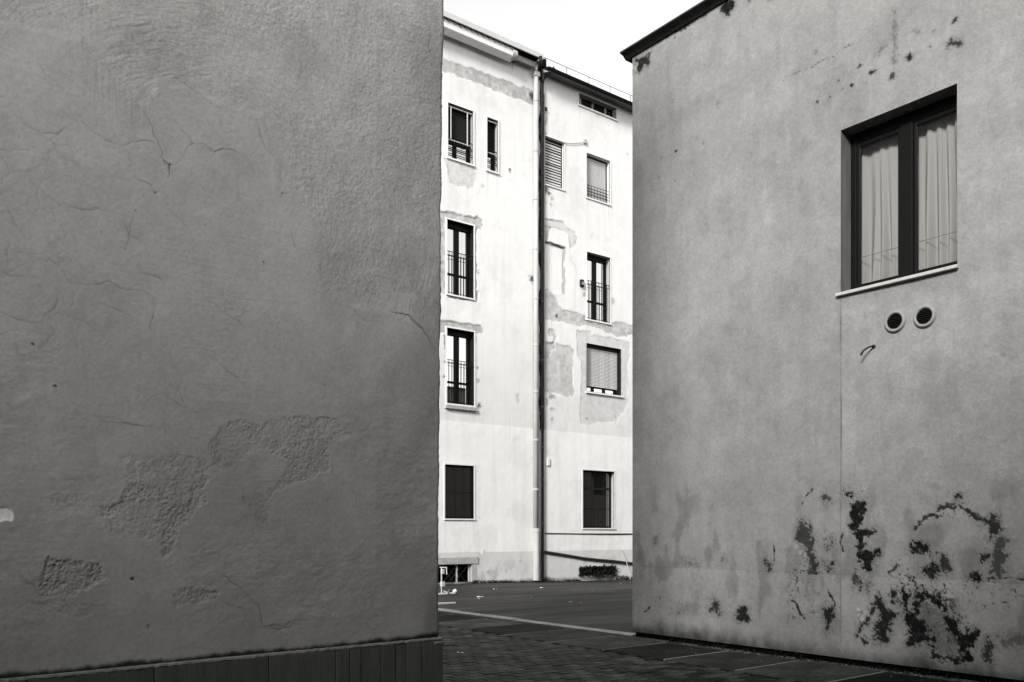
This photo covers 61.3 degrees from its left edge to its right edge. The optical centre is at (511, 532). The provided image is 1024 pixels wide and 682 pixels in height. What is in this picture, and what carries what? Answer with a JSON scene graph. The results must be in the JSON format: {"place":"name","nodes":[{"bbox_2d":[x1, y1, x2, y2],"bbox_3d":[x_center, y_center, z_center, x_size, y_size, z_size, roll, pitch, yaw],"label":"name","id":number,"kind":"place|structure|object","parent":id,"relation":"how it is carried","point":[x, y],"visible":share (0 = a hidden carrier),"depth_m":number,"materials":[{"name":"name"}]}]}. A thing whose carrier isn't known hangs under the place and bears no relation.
{"place":"outdoors","nodes":[
{"label":"outdoors","id":0,"kind":"place"},
{"bbox_2d":[0,0,443,681],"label":"stucco building","id":1,"kind":"structure","parent":0,"point":[220,272],"depth_m":6.14,"materials":[{"name":"grey paint"}]},
{"bbox_2d":[438,580,635,632],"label":"asphalt ground","id":2,"kind":"structure","parent":0,"point":[611,605],"depth_m":20.07,"materials":[{"name":"grey asphalt"}]},
{"bbox_2d":[440,567,446,592],"bbox_3d":[-1.820,1.252,22.908,0.195,0.695,0.116,0,0,-24],"label":"barrier post","id":3,"kind":"object","parent":2,"relation":"on","point":[442,584],"visible":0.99,"depth_m":22.89,"materials":[{"name":"white metal"}]},
{"bbox_2d":[438,602,455,604],"bbox_3d":[-1.524,1.583,19.329,0.577,0.035,0.090,0,0,-36],"label":"batten","id":4,"kind":"object","parent":2,"relation":"on","point":[447,603],"visible":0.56,"depth_m":19.35,"materials":[{"name":"grey wood"}]},
{"bbox_2d":[438,589,456,594],"bbox_3d":[-1.739,1.540,22.477,0.418,0.120,0.793,0,0,17],"label":"broken branch","id":5,"kind":"object","parent":2,"relation":"on","point":[454,591],"visible":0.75,"depth_m":22.52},
{"bbox_2d":[438,11,543,583],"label":"apartment building","id":6,"kind":"structure","parent":2,"relation":"on","point":[489,511],"depth_m":27.93,"materials":[{"name":"white paint"}]},
{"bbox_2d":[438,564,472,582],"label":"basement window","id":7,"kind":"structure","parent":6,"relation":"in","point":[455,572],"depth_m":27.38,"materials":[{"name":"black metal"}]},
{"bbox_2d":[444,463,475,519],"bbox_3d":[-1.678,-1.282,27.242,1.193,1.774,0.157,0,0,-38],"label":"window","id":8,"kind":"structure","parent":6,"relation":"in","point":[459,479],"depth_m":27.31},
{"bbox_2d":[445,217,475,300],"bbox_3d":[-1.697,-8.608,27.328,1.107,2.410,0.317,0,0,-38],"label":"french window","id":9,"kind":"structure","parent":6,"relation":"in","point":[459,235],"depth_m":27.43,"materials":[{"name":"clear glass"}]},
{"bbox_2d":[446,100,474,166],"bbox_3d":[-1.677,-12.558,27.312,1.065,1.802,0.267,0,0,-38],"label":"barred window","id":10,"kind":"structure","parent":6,"relation":"in","point":[460,120],"depth_m":27.42,"materials":[{"name":"black glass"}]},
{"bbox_2d":[445,326,476,411],"bbox_3d":[-1.686,-5.149,27.307,1.180,2.571,0.365,0,0,-38],"label":"french window","id":11,"kind":"structure","parent":6,"relation":"in","point":[460,394],"depth_m":27.42,"materials":[{"name":"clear glass"}]},
{"bbox_2d":[485,115,499,174],"bbox_3d":[-0.691,-12.550,28.075,0.540,1.791,0.267,0,0,-38],"label":"barred window","id":12,"kind":"structure","parent":6,"relation":"in","point":[492,124],"depth_m":28.15,"materials":[{"name":"black glass"}]},
{"bbox_2d":[472,575,631,583],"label":"wall foot weeds","id":13,"kind":"object","parent":2,"relation":"on","point":[507,581],"depth_m":28.76,"materials":[{"name":"grey plant"}]},
{"bbox_2d":[537,57,631,581],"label":"apartment building","id":14,"kind":"structure","parent":2,"relation":"on","point":[586,348],"depth_m":30.50,"materials":[{"name":"white paint"}]},
{"bbox_2d":[580,279,583,286],"bbox_3d":[2.462,-8.749,30.326,0.170,0.270,0.109,0,0,-38],"label":"alarm box","id":15,"kind":"object","parent":14,"relation":"attached to","point":[581,282],"visible":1,"depth_m":30.27,"materials":[{"name":"plastic"}]},
{"bbox_2d":[544,551,631,563],"bbox_3d":[3.225,0.954,30.927,5.332,0.686,0.084,0,0,-38],"label":"cable","id":16,"kind":"object","parent":14,"relation":"attached to","point":[580,557],"visible":0.82,"depth_m":30.43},
{"bbox_2d":[545,533,631,533],"bbox_3d":[3.225,0.038,30.964,5.278,0.056,0.040,0,0,-38],"label":"cable","id":17,"kind":"object","parent":14,"relation":"attached to","point":[588,533],"visible":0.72,"depth_m":30.55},
{"bbox_2d":[578,91,617,120],"bbox_3d":[3.002,-15.212,30.952,1.938,0.505,0.297,0,0,-38],"label":"strip window","id":18,"kind":"structure","parent":14,"relation":"in","point":[588,102],"depth_m":30.99,"materials":[{"name":"black glass"}]},
{"bbox_2d":[585,250,611,324],"bbox_3d":[3.019,-8.736,30.978,1.243,2.466,0.317,0,0,-38],"label":"french window","id":19,"kind":"structure","parent":14,"relation":"in","point":[598,266],"depth_m":31.14,"materials":[{"name":"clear glass"}]},
{"bbox_2d":[582,469,615,528],"bbox_3d":[3.043,-1.185,30.964,1.641,2.135,0.267,0,0,-38],"label":"window","id":20,"kind":"structure","parent":14,"relation":"in","point":[598,486],"depth_m":31.15,"materials":[{"name":"black glass"}]},
{"bbox_2d":[620,0,1023,681],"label":"plaster building","id":21,"kind":"structure","parent":2,"relation":"on","point":[826,330],"depth_m":10.51,"materials":[{"name":"paint"}]},
{"bbox_2d":[841,84,956,291],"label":"window","id":22,"kind":"structure","parent":21,"relation":"in","point":[899,164],"depth_m":10.02,"materials":[{"name":"glass"}]},
{"bbox_2d":[443,0,702,101],"label":"sky","id":23,"kind":"structure","parent":0,"point":[586,37],"materials":[{"name":"white"}]},
{"bbox_2d":[438,608,978,681],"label":"pavement","id":24,"kind":"structure","parent":0,"point":[495,648],"depth_m":10.60,"materials":[{"name":"grey stone"}]},
{"bbox_2d":[658,637,1014,681],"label":"pavement weeds","id":25,"kind":"object","parent":24,"relation":"on","point":[877,667],"visible":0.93,"depth_m":10.29,"materials":[{"name":"black plant"}]},
{"bbox_2d":[459,583,970,681],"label":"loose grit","id":26,"kind":"object","parent":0,"point":[758,654],"visible":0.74,"depth_m":10.88,"materials":[{"name":"grey gravel"}]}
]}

